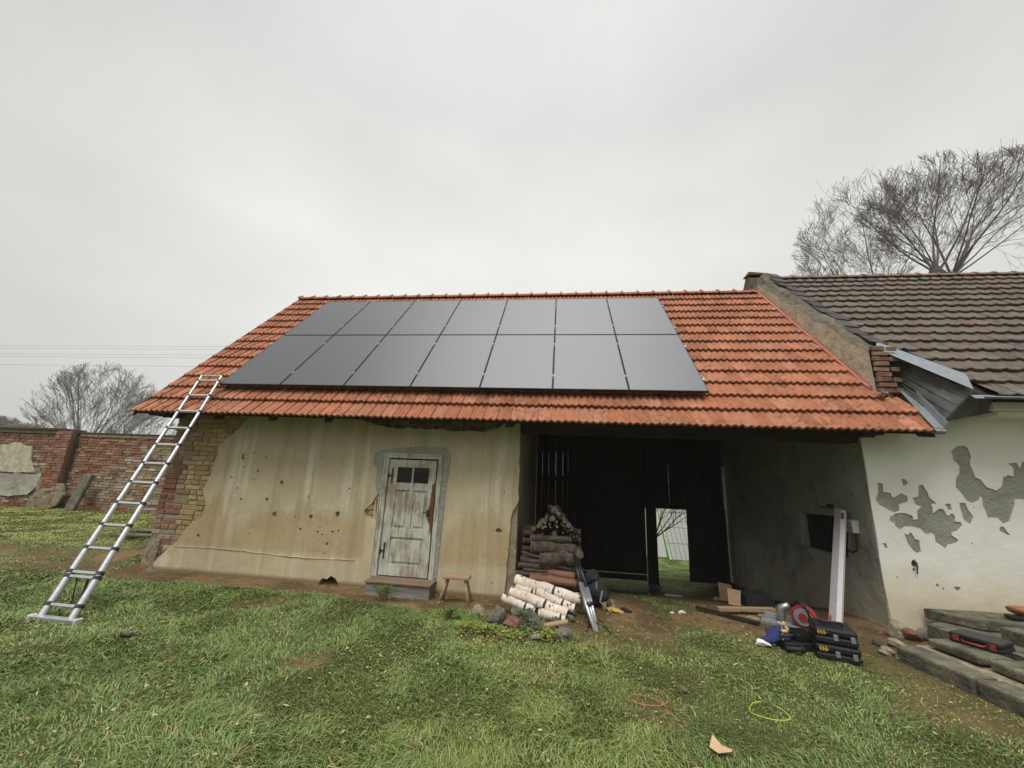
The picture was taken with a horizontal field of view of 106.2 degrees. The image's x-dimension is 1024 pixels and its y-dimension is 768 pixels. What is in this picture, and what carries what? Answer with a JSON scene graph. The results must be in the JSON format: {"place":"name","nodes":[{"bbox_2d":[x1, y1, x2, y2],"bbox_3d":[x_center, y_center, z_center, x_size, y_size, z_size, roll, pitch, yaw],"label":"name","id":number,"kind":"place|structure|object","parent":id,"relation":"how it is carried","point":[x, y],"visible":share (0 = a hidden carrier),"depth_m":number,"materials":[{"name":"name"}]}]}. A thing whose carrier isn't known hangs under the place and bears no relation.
{"place":"outdoors","nodes":[
{"label":"outdoors","id":0,"kind":"place"},
{"bbox_2d":[0,486,1023,767],"bbox_3d":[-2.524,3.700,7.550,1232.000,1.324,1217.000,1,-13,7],"label":"ground","id":1,"kind":"structure","parent":0,"point":[652,624],"depth_m":3.07,"materials":[{"name":"plant"}]},
{"bbox_2d":[0,415,21,425],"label":"tree","id":2,"kind":"object","parent":1,"relation":"on","point":[4,420],"visible":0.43,"depth_m":74.86,"materials":[{"name":"grey plant"}]},
{"bbox_2d":[6,421,45,427],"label":"tree","id":3,"kind":"object","parent":1,"relation":"on","point":[20,424],"visible":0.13,"depth_m":73.21,"materials":[{"name":"grey plant"}]},
{"bbox_2d":[64,475,94,510],"bbox_3d":[-12.079,3.035,10.729,0.463,0.980,0.196,1,-13,7],"label":"stone slab","id":4,"kind":"object","parent":1,"relation":"on","point":[78,494],"depth_m":10.69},
{"bbox_2d":[0,426,175,513],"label":"garden wall","id":5,"kind":"structure","parent":1,"relation":"on","point":[45,467],"depth_m":11.16,"materials":[{"name":"brick"}]},
{"bbox_2d":[20,360,164,433],"bbox_3d":[-34.601,2.984,31.740,10.194,10.183,7.541,1,-13,7],"label":"bare tree","id":6,"kind":"object","parent":1,"relation":"on","point":[77,424],"visible":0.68,"depth_m":31.66,"materials":[{"name":"grey plant"}]},
{"bbox_2d":[26,375,222,624],"bbox_3d":[-4.694,1.091,4.936,0.536,2.962,2.068,6,-14,-16],"label":"telescopic ladder","id":7,"kind":"object","parent":1,"relation":"on","point":[78,607],"visible":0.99,"depth_m":4.38,"materials":[{"name":"metal"}]},
{"bbox_2d":[119,630,133,637],"bbox_3d":[-3.502,2.269,3.487,0.099,0.063,0.075,1,-13,7],"label":"stone","id":8,"kind":"object","parent":1,"relation":"on","point":[126,633],"visible":1,"depth_m":3.48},
{"bbox_2d":[108,530,151,536],"bbox_3d":[-6.964,2.813,7.205,1.279,0.148,0.444,3,-13,0],"label":"board pile","id":9,"kind":"object","parent":1,"relation":"on","point":[142,531],"visible":0.49,"depth_m":7.13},
{"bbox_2d":[102,409,176,434],"bbox_3d":[-28.739,4.839,29.820,6.946,6.085,4.966,-7,-16,35],"label":"bare tree","id":10,"kind":"object","parent":1,"relation":"on","point":[109,430],"visible":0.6,"depth_m":29.57,"materials":[{"name":"grey plant"}]},
{"bbox_2d":[373,583,397,600],"bbox_3d":[-1.588,2.624,4.825,0.332,0.184,0.280,-6,-16,33],"label":"weed plant","id":11,"kind":"object","parent":1,"relation":"on","point":[382,595],"visible":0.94,"depth_m":4.81,"materials":[{"name":"green plant"}]},
{"bbox_2d":[364,575,436,600],"bbox_3d":[-1.489,2.732,5.125,0.901,0.212,0.286,1,-13,7],"label":"door step","id":12,"kind":"object","parent":1,"relation":"on","point":[414,588],"depth_m":5.03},
{"bbox_2d":[440,605,459,621],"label":"weed plant","id":13,"kind":"object","parent":1,"relation":"on","point":[450,613],"visible":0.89,"depth_m":4.20,"materials":[{"name":"green plant"}]},
{"bbox_2d":[438,573,472,606],"bbox_3d":[-0.712,2.626,4.898,0.425,0.344,0.235,1,-13,7],"label":"wooden stool","id":14,"kind":"object","parent":1,"relation":"on","point":[465,578],"visible":0.91,"depth_m":4.87,"materials":[{"name":"brown wood"}]},
{"bbox_2d":[454,619,482,633],"bbox_3d":[-0.453,2.487,3.925,0.321,0.107,0.259,3,-13,-3],"label":"weed plant","id":15,"kind":"object","parent":1,"relation":"on","point":[469,624],"visible":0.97,"depth_m":3.93,"materials":[{"name":"green plant"}]},
{"bbox_2d":[472,604,485,616],"bbox_3d":[-0.379,2.618,4.413,0.145,0.157,0.107,1,-13,7],"label":"stone","id":16,"kind":"object","parent":1,"relation":"on","point":[479,610],"visible":0.91,"depth_m":4.39,"materials":[{"name":"stone"}]},
{"bbox_2d":[478,622,499,634],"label":"weed plant","id":17,"kind":"object","parent":1,"relation":"on","point":[488,627],"visible":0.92,"depth_m":3.88,"materials":[{"name":"green plant"}]},
{"bbox_2d":[315,602,671,726],"bbox_3d":[-0.156,2.421,3.543,3.127,0.068,2.178,1,-13,7],"label":"ground cover","id":18,"kind":"object","parent":1,"relation":"on","point":[479,641],"visible":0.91,"depth_m":3.47,"materials":[{"name":"green plant"}]},
{"bbox_2d":[487,604,506,624],"bbox_3d":[-0.167,2.535,4.215,0.216,0.220,0.176,1,-13,7],"label":"stone","id":19,"kind":"object","parent":1,"relation":"on","point":[498,615],"visible":0.86,"depth_m":4.16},
{"bbox_2d":[487,626,529,641],"bbox_3d":[-0.037,2.486,3.805,0.437,0.095,0.349,1,-13,7],"label":"weed plant","id":20,"kind":"object","parent":1,"relation":"on","point":[501,634],"visible":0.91,"depth_m":3.79,"materials":[{"name":"green plant"}]},
{"bbox_2d":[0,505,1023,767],"bbox_3d":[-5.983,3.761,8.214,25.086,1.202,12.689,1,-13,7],"label":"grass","id":21,"kind":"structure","parent":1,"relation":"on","point":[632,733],"depth_m":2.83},
{"bbox_2d":[0,572,1023,767],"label":"leaf litter","id":22,"kind":"object","parent":1,"relation":"on","point":[371,752],"visible":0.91,"depth_m":2.78,"materials":[{"name":"brown plant"}]},
{"bbox_2d":[503,616,522,627],"bbox_3d":[0.010,2.567,4.134,0.214,0.108,0.170,1,-13,7],"label":"stone","id":23,"kind":"object","parent":1,"relation":"on","point":[516,621],"visible":0.94,"depth_m":4.08,"materials":[{"name":"stone"}]},
{"bbox_2d":[499,593,535,611],"bbox_3d":[0.064,2.562,4.474,0.442,0.186,0.107,-2,-14,17],"label":"firewood log","id":24,"kind":"object","parent":1,"relation":"on","point":[511,601],"visible":0.79,"depth_m":4.46,"materials":[{"name":"white wood"}]},
{"bbox_2d":[511,607,530,624],"bbox_3d":[0.081,2.537,4.177,0.246,0.176,0.203,1,-13,7],"label":"weed plant","id":25,"kind":"object","parent":1,"relation":"on","point":[522,614],"visible":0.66,"depth_m":4.17,"materials":[{"name":"green plant"}]},
{"bbox_2d":[524,608,540,623],"bbox_3d":[0.227,2.595,4.275,0.192,0.168,0.146,5,-13,-9],"label":"stone","id":26,"kind":"object","parent":1,"relation":"on","point":[531,613],"visible":0.66,"depth_m":4.25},
{"bbox_2d":[520,616,546,632],"bbox_3d":[0.219,2.519,4.002,0.280,0.143,0.230,1,-13,7],"label":"weed plant","id":27,"kind":"object","parent":1,"relation":"on","point":[534,627],"visible":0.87,"depth_m":3.99,"materials":[{"name":"green plant"}]},
{"bbox_2d":[528,633,543,640],"bbox_3d":[0.237,2.509,3.802,0.165,0.070,0.141,1,-13,7],"label":"stone","id":28,"kind":"object","parent":1,"relation":"on","point":[532,636],"visible":0.85,"depth_m":3.78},
{"bbox_2d":[130,289,942,598],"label":"farm shed","id":29,"kind":"structure","parent":1,"relation":"on","point":[344,485],"depth_m":5.74,"materials":[{"name":"paint"}]},
{"bbox_2d":[378,459,437,578],"bbox_3d":[-1.487,1.891,5.483,0.729,1.585,0.094,1,-13,7],"label":"door","id":30,"kind":"structure","parent":29,"relation":"in","point":[404,551],"depth_m":5.49,"materials":[{"name":"white paint"}]},
{"bbox_2d":[508,586,567,616],"bbox_3d":[0.303,2.574,4.532,0.725,0.266,0.145,-3,-14,20],"label":"firewood log","id":31,"kind":"object","parent":1,"relation":"on","point":[537,602],"visible":0.77,"depth_m":4.50,"materials":[{"name":"white wood"}]},
{"bbox_2d":[524,626,561,642],"bbox_3d":[0.330,2.497,3.811,0.411,0.115,0.260,4,-13,-7],"label":"weed plant","id":32,"kind":"object","parent":1,"relation":"on","point":[545,633],"visible":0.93,"depth_m":3.81,"materials":[{"name":"green plant"}]},
{"bbox_2d":[538,608,565,620],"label":"firewood log","id":33,"kind":"object","parent":1,"relation":"on","point":[543,613],"visible":0.72,"depth_m":4.34,"materials":[{"name":"white wood"}]},
{"bbox_2d":[541,619,567,628],"bbox_3d":[0.447,2.504,4.010,0.277,0.076,0.071,3,-13,-3],"label":"wood piece","id":34,"kind":"object","parent":1,"relation":"on","point":[555,623],"visible":0.85,"depth_m":3.98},
{"bbox_2d":[535,588,575,613],"bbox_3d":[0.516,2.587,4.592,0.503,0.210,0.120,-3,-14,23],"label":"firewood log","id":35,"kind":"object","parent":1,"relation":"on","point":[552,598],"visible":0.77,"depth_m":4.56,"materials":[{"name":"white wood"}]},
{"bbox_2d":[515,584,536,593],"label":"firewood log","id":36,"kind":"object","parent":35,"relation":"on","point":[528,589],"visible":0.57,"depth_m":4.72,"materials":[{"name":"white wood"}]},
{"bbox_2d":[513,574,581,604],"bbox_3d":[0.431,2.526,4.739,0.843,0.239,0.149,-2,-14,19],"label":"firewood log","id":37,"kind":"object","parent":35,"relation":"on","point":[568,595],"visible":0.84,"depth_m":4.68,"materials":[{"name":"white wood"}]},
{"bbox_2d":[554,626,572,641],"bbox_3d":[0.516,2.525,3.863,0.192,0.126,0.170,1,-13,7],"label":"stone","id":38,"kind":"object","parent":1,"relation":"on","point":[566,633],"visible":0.88,"depth_m":3.83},
{"bbox_2d":[573,557,597,631],"bbox_3d":[0.858,2.440,4.518,0.118,0.622,0.771,5,-13,-9],"label":"folded tripod","id":39,"kind":"object","parent":1,"relation":"on","point":[585,593],"visible":0.98,"depth_m":4.46,"materials":[{"name":"metal"}]},
{"bbox_2d":[585,569,614,609],"bbox_3d":[1.106,2.639,4.939,0.404,0.443,0.304,1,-13,7],"label":"tool bag","id":40,"kind":"object","parent":1,"relation":"on","point":[599,592],"visible":0.76,"depth_m":4.87,"materials":[{"name":"fabric"}]},
{"bbox_2d":[628,688,667,715],"bbox_3d":[1.045,2.308,2.814,0.323,0.016,0.286,15,-18,-42],"label":"cord","id":41,"kind":"object","parent":1,"relation":"on","point":[653,698],"visible":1,"depth_m":2.78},
{"bbox_2d":[587,559,713,591],"bbox_3d":[4.149,5.243,11.049,6.640,0.494,4.897,1,-13,7],"label":"grass patch","id":42,"kind":"object","parent":1,"relation":"on","point":[669,571],"visible":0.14,"depth_m":10.06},
{"bbox_2d":[657,502,686,536],"bbox_3d":[4.236,3.775,10.248,1.359,2.517,1.077,1,-13,7],"label":"bare shrub","id":43,"kind":"object","parent":42,"relation":"on","point":[667,528],"visible":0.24,"depth_m":10.19,"materials":[{"name":"brown plant"}]},
{"bbox_2d":[645,482,688,560],"bbox_3d":[6.874,4.572,13.948,5.900,3.330,1.050,1,-13,7],"label":"greenhouse","id":44,"kind":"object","parent":1,"relation":"on","point":[676,537],"visible":0.16,"depth_m":13.64,"materials":[{"name":"grey plastic"}]},
{"bbox_2d":[710,735,731,753],"bbox_3d":[1.244,2.161,2.292,0.112,0.044,0.086,-9,-18,41],"label":"cardboard piece","id":45,"kind":"object","parent":1,"relation":"on","point":[717,746],"visible":1,"depth_m":2.29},
{"bbox_2d":[718,582,731,600],"bbox_3d":[3.483,3.362,6.202,0.278,0.271,0.143,5,-13,-10],"label":"cardboard piece","id":46,"kind":"object","parent":1,"relation":"on","point":[723,594],"visible":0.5,"depth_m":6.21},
{"bbox_2d":[696,606,759,624],"bbox_3d":[2.616,2.817,4.692,0.700,0.025,0.050,-11,-19,44],"label":"timber offcut","id":47,"kind":"object","parent":1,"relation":"on","point":[729,615],"visible":1,"depth_m":4.66,"materials":[{"name":"brown wood"}]},
{"bbox_2d":[716,606,775,611],"bbox_3d":[2.946,2.831,4.832,0.750,0.040,0.070,4,-13,-5],"label":"timber offcut","id":48,"kind":"object","parent":47,"relation":"on","point":[742,609],"visible":0.91,"depth_m":4.81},
{"bbox_2d":[727,588,740,605],"bbox_3d":[3.126,2.986,5.403,0.170,0.212,0.177,-5,-15,27],"label":"cardboard piece","id":49,"kind":"object","parent":1,"relation":"on","point":[734,596],"visible":0.91,"depth_m":5.36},
{"bbox_2d":[735,589,774,607],"bbox_3d":[3.397,3.018,5.391,0.380,0.160,0.300,3,-13,-1],"label":"dark crate","id":50,"kind":"object","parent":1,"relation":"on","point":[754,598],"visible":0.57,"depth_m":5.26,"materials":[{"name":"plastic"}]},
{"bbox_2d":[749,701,790,720],"bbox_3d":[1.812,2.321,2.733,0.259,0.008,0.231,1,-13,7],"label":"cord","id":51,"kind":"object","parent":1,"relation":"on","point":[769,718],"visible":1,"depth_m":2.67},
{"bbox_2d":[755,625,791,646],"bbox_3d":[2.699,2.596,3.954,0.455,0.186,0.184,4,-13,-8],"label":"blue jacket","id":52,"kind":"object","parent":1,"relation":"on","point":[770,637],"visible":0.84,"depth_m":3.91,"materials":[{"name":"fabric"}]},
{"bbox_2d":[761,600,816,630],"bbox_3d":[3.221,2.666,4.495,0.544,0.323,0.286,-6,-16,31],"label":"mitre saw","id":53,"kind":"object","parent":1,"relation":"on","point":[800,613],"visible":0.84,"depth_m":4.42,"materials":[{"name":"grey plastic"}]},
{"bbox_2d":[776,621,813,652],"bbox_3d":[2.867,2.561,3.887,0.385,0.218,0.322,3,-13,-1],"label":"open tool tray","id":54,"kind":"object","parent":1,"relation":"on","point":[800,641],"visible":0.9,"depth_m":3.85,"materials":[{"name":"black plastic"}]},
{"bbox_2d":[811,637,862,665],"bbox_3d":[3.145,2.583,3.748,0.350,0.136,0.312,-4,-15,25],"label":"tool case","id":55,"kind":"object","parent":1,"relation":"on","point":[839,653],"visible":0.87,"depth_m":3.63,"materials":[{"name":"black plastic"}]},
{"bbox_2d":[807,618,858,648],"bbox_3d":[3.151,2.427,3.785,0.330,0.172,0.312,-4,-15,25],"label":"tool case","id":56,"kind":"object","parent":55,"relation":"on","point":[833,632],"visible":1,"depth_m":3.69,"materials":[{"name":"black plastic"}]},
{"bbox_2d":[828,508,846,622],"bbox_3d":[4.035,2.245,4.751,1.081,1.324,0.121,13,-17,-37],"label":"leaning profile","id":57,"kind":"object","parent":1,"relation":"on","point":[836,603],"visible":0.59,"depth_m":4.71,"materials":[{"name":"white metal"}]},
{"bbox_2d":[721,271,1023,630],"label":"farmhouse","id":58,"kind":"object","parent":1,"relation":"on","point":[944,508],"visible":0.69,"depth_m":5.16,"materials":[{"name":"paint"}]},
{"bbox_2d":[846,519,859,552],"bbox_3d":[4.514,2.039,5.159,0.086,0.424,0.328,1,-13,7],"label":"socket box","id":59,"kind":"object","parent":58,"relation":"attached to","point":[852,526],"visible":0.7,"depth_m":5.04,"materials":[{"name":"plastic"}]},
{"bbox_2d":[872,639,885,646],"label":"rubble piece","id":60,"kind":"object","parent":1,"relation":"on","point":[878,642],"visible":0.83,"depth_m":4.02,"materials":[{"name":"stone"}]},
{"bbox_2d":[878,645,895,655],"bbox_3d":[3.737,2.670,3.838,0.116,0.091,0.091,1,-13,7],"label":"rubble piece","id":61,"kind":"object","parent":1,"relation":"on","point":[885,650],"visible":0.99,"depth_m":3.81,"materials":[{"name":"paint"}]},
{"bbox_2d":[789,165,987,275],"bbox_3d":[16.683,-1.763,17.182,7.192,17.122,6.512,1,-13,7],"label":"bare tree","id":62,"kind":"object","parent":1,"relation":"on","point":[843,249],"visible":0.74,"depth_m":17.90,"materials":[{"name":"brown plant"}]},
{"bbox_2d":[887,638,905,647],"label":"rubble piece","id":63,"kind":"object","parent":1,"relation":"on","point":[893,642],"visible":0.77,"depth_m":4.03,"materials":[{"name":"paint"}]},
{"bbox_2d":[886,619,907,638],"bbox_3d":[4.378,2.786,4.353,0.236,0.186,0.165,-4,-15,27],"label":"rubble piece","id":64,"kind":"object","parent":1,"relation":"on","point":[894,628],"visible":0.77,"depth_m":4.32,"materials":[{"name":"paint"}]},
{"bbox_2d":[901,628,922,641],"bbox_3d":[4.438,2.795,4.286,0.211,0.138,0.202,15,-18,-42],"label":"rubble piece","id":65,"kind":"object","parent":1,"relation":"on","point":[910,634],"visible":0.84,"depth_m":4.23,"materials":[{"name":"stone"}]},
{"bbox_2d":[916,627,929,640],"bbox_3d":[4.616,2.800,4.282,0.227,0.148,0.116,1,-13,7],"label":"rubble piece","id":66,"kind":"object","parent":1,"relation":"on","point":[924,632],"visible":0.41,"depth_m":4.25,"materials":[{"name":"stone"}]},
{"bbox_2d":[850,148,1020,272],"bbox_3d":[18.628,-1.953,16.662,5.474,17.415,5.138,1,-13,7],"label":"bare tree","id":67,"kind":"object","parent":1,"relation":"on","point":[938,188],"visible":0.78,"depth_m":17.21,"materials":[{"name":"brown plant"}]},
{"bbox_2d":[869,138,1023,272],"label":"bare tree","id":68,"kind":"object","parent":1,"relation":"on","point":[1013,155],"visible":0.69,"depth_m":17.69,"materials":[{"name":"brown plant"}]},
{"bbox_2d":[897,608,1023,717],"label":"stone steps","id":69,"kind":"structure","parent":1,"relation":"on","point":[994,678],"depth_m":3.50,"materials":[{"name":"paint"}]},
{"bbox_2d":[949,629,1015,654],"bbox_3d":[4.442,2.443,3.647,0.303,0.085,0.340,7,-14,-20],"label":"tool case","id":70,"kind":"object","parent":69,"relation":"on","point":[999,646],"visible":1,"depth_m":3.59,"materials":[{"name":"black plastic"}]},
{"bbox_2d":[1004,605,1023,620],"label":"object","id":71,"kind":"object","parent":69,"relation":"on","point":[1018,612],"visible":1,"depth_m":4.17,"materials":[{"name":"orange leather"}]},
{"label":"firewood log","id":72,"kind":"object","parent":1,"relation":"on","visible":0},
{"bbox_2d":[529,574,576,588],"bbox_3d":[0.521,2.527,4.930,0.618,0.141,0.146,1,-13,7],"label":"firewood log","id":73,"kind":"object","parent":72,"relation":"on","point":[556,581],"visible":0.76,"depth_m":4.88,"materials":[{"name":"red wood"}]},
{"bbox_2d":[515,570,547,576],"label":"firewood log","id":74,"kind":"object","parent":73,"relation":"on","point":[524,573],"visible":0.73,"depth_m":5.00,"materials":[{"name":"brown wood"}]},
{"bbox_2d":[523,567,547,572],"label":"firewood log","id":75,"kind":"object","parent":74,"relation":"on","point":[535,570],"visible":1,"depth_m":5.01,"materials":[{"name":"brown wood"}]},
{"bbox_2d":[518,562,554,569],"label":"firewood log","id":76,"kind":"object","parent":75,"relation":"on","point":[528,565],"visible":0.85,"depth_m":5.04,"materials":[{"name":"brown wood"}]},
{"bbox_2d":[520,556,538,563],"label":"firewood log","id":77,"kind":"object","parent":76,"relation":"on","point":[527,560],"visible":0.77,"depth_m":5.09,"materials":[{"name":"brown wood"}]},
{"bbox_2d":[547,569,575,578],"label":"firewood log","id":78,"kind":"object","parent":73,"relation":"on","point":[563,574],"visible":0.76,"depth_m":4.95,"materials":[{"name":"red wood"}]},
{"bbox_2d":[539,550,573,566],"bbox_3d":[0.585,2.308,5.071,0.449,0.244,0.221,1,-13,7],"label":"firewood log","id":79,"kind":"object","parent":78,"relation":"on","point":[562,557],"visible":0.95,"depth_m":5.00,"materials":[{"name":"wood"}]},
{"bbox_2d":[530,541,575,556],"bbox_3d":[0.548,2.207,5.154,0.616,0.181,0.188,1,-13,7],"label":"firewood log","id":80,"kind":"object","parent":79,"relation":"on","point":[538,547],"visible":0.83,"depth_m":5.10,"materials":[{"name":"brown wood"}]},
{"bbox_2d":[530,534,571,543],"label":"firewood log","id":81,"kind":"object","parent":80,"relation":"on","point":[567,539],"visible":0.94,"depth_m":5.18,"materials":[{"name":"brown wood"}]},
{"bbox_2d":[554,565,575,570],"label":"firewood log","id":82,"kind":"object","parent":78,"relation":"on","point":[566,568],"visible":0.86,"depth_m":4.99,"materials":[{"name":"brown wood"}]},
{"bbox_2d":[0,0,1023,464],"label":"sky","id":83,"kind":"structure","parent":0,"point":[175,175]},
{"bbox_3d":[-0.833,-0.663,6.812,7.476,0.055,0.055,1,-13,7],"label":"mounting rail","id":84,"kind":"object","parent":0,"visible":0},
{"bbox_2d":[219,335,332,385],"bbox_3d":[-4.052,-0.459,6.765,1.096,1.275,1.186,1,-13,7],"label":"solar panel","id":85,"kind":"object","parent":84,"relation":"attached to","point":[279,361],"visible":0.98,"depth_m":6.62,"materials":[{"name":"grey glass"}]},
{"bbox_3d":[-0.943,-0.109,5.987,7.476,0.055,0.055,1,-13,7],"label":"mounting rail","id":86,"kind":"object","parent":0,"visible":0},
{"bbox_2d":[280,335,385,386],"bbox_3d":[-3.002,-0.444,6.634,1.096,1.275,1.186,1,-13,7],"label":"solar panel","id":87,"kind":"object","parent":86,"relation":"attached to","point":[336,360],"visible":0.98,"depth_m":6.49,"materials":[{"name":"glass"}]},
{"bbox_2d":[344,335,439,387],"bbox_3d":[-1.953,-0.429,6.504,1.096,1.275,1.186,1,-13,7],"label":"solar panel","id":88,"kind":"object","parent":86,"relation":"attached to","point":[394,361],"visible":0.99,"depth_m":6.36,"materials":[{"name":"glass"}]},
{"bbox_2d":[410,335,495,389],"bbox_3d":[-0.903,-0.414,6.374,1.096,1.275,1.186,1,-13,7],"label":"solar panel","id":89,"kind":"object","parent":86,"relation":"attached to","point":[456,362],"visible":1,"depth_m":6.22,"materials":[{"name":"glass"}]},
{"bbox_2d":[480,335,555,390],"bbox_3d":[0.147,-0.399,6.244,1.096,1.275,1.186,1,-13,7],"label":"solar panel","id":90,"kind":"object","parent":86,"relation":"attached to","point":[520,362],"visible":1,"depth_m":6.09,"materials":[{"name":"glass"}]},
{"bbox_2d":[553,335,628,391],"bbox_3d":[1.197,-0.385,6.113,1.096,1.275,1.186,1,-13,7],"label":"solar panel","id":91,"kind":"object","parent":86,"relation":"attached to","point":[587,362],"visible":1,"depth_m":5.95,"materials":[{"name":"glass"}]},
{"bbox_2d":[616,335,708,392],"bbox_3d":[2.247,-0.370,5.983,1.096,1.275,1.186,1,-13,7],"label":"solar panel","id":92,"kind":"object","parent":86,"relation":"attached to","point":[658,363],"visible":1,"depth_m":5.82,"materials":[{"name":"glass"}]},
{"bbox_3d":[-0.753,-1.066,7.411,7.476,0.055,0.055,1,-13,7],"label":"mounting rail","id":93,"kind":"object","parent":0,"visible":0},
{"bbox_2d":[284,301,369,335],"bbox_3d":[-3.862,-1.416,8.189,1.096,1.275,1.186,1,-13,7],"label":"solar panel","id":94,"kind":"object","parent":93,"relation":"attached to","point":[330,318],"visible":0.96,"depth_m":8.08,"materials":[{"name":"glass"}]},
{"bbox_2d":[335,301,414,334],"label":"solar panel","id":95,"kind":"object","parent":93,"relation":"attached to","point":[377,317],"visible":0.94,"depth_m":7.96,"materials":[{"name":"glass"}]},
{"bbox_2d":[387,300,459,334],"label":"solar panel","id":96,"kind":"object","parent":93,"relation":"attached to","point":[425,317],"visible":0.97,"depth_m":7.82,"materials":[{"name":"glass"}]},
{"bbox_2d":[441,300,507,335],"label":"solar panel","id":97,"kind":"object","parent":93,"relation":"attached to","point":[476,317],"visible":0.97,"depth_m":7.68,"materials":[{"name":"glass"}]},
{"bbox_2d":[497,299,555,335],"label":"solar panel","id":98,"kind":"object","parent":93,"relation":"attached to","point":[528,317],"visible":1,"depth_m":7.55,"materials":[{"name":"glass"}]},
{"bbox_2d":[555,298,614,334],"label":"solar panel","id":99,"kind":"object","parent":93,"relation":"attached to","point":[592,316],"visible":1,"depth_m":7.42,"materials":[{"name":"glass"}]},
{"bbox_2d":[607,298,677,335],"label":"solar panel","id":100,"kind":"object","parent":93,"relation":"attached to","point":[639,316],"visible":0.98,"depth_m":7.28,"materials":[{"name":"glass"}]},
{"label":"firewood log","id":101,"kind":"object","parent":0,"visible":0},
{"bbox_2d":[522,554,580,560],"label":"firewood log","id":102,"kind":"object","parent":101,"relation":"on","point":[530,557],"visible":0.08,"depth_m":5.34,"materials":[{"name":"brown wood"}]},
{"bbox_2d":[522,545,529,552],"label":"firewood log","id":103,"kind":"object","parent":102,"relation":"on","point":[526,548],"visible":0.2,"depth_m":5.37,"materials":[{"name":"brown wood"}]},
{"bbox_2d":[522,537,580,544],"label":"firewood log","id":104,"kind":"object","parent":103,"relation":"on","point":[525,540],"visible":0.28,"depth_m":5.39,"materials":[{"name":"brown wood"}]},
{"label":"firewood log","id":105,"kind":"object","parent":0,"visible":0},
{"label":"firewood log","id":106,"kind":"object","parent":105,"relation":"on","visible":0},
{"bbox_2d":[574,546,583,558],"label":"firewood log","id":107,"kind":"object","parent":106,"relation":"on","point":[579,553],"visible":0.66,"depth_m":4.97,"materials":[{"name":"brown wood"}]},
{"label":"firewood log","id":108,"kind":"object","parent":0,"visible":0},
{"bbox_2d":[528,535,580,543],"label":"firewood log","id":109,"kind":"object","parent":108,"relation":"on","point":[576,540],"visible":0.26,"depth_m":5.33,"materials":[{"name":"brown wood"}]},
{"bbox_2d":[523,529,580,536],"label":"firewood log","id":110,"kind":"object","parent":109,"relation":"on","point":[527,532],"visible":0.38,"depth_m":5.42,"materials":[{"name":"brown wood"}]},
{"bbox_2d":[523,524,580,535],"bbox_3d":[0.567,2.082,5.464,0.818,0.108,0.114,-1,-14,15],"label":"firewood log","id":111,"kind":"object","parent":110,"relation":"on","point":[561,530],"visible":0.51,"depth_m":5.43,"materials":[{"name":"brown wood"}]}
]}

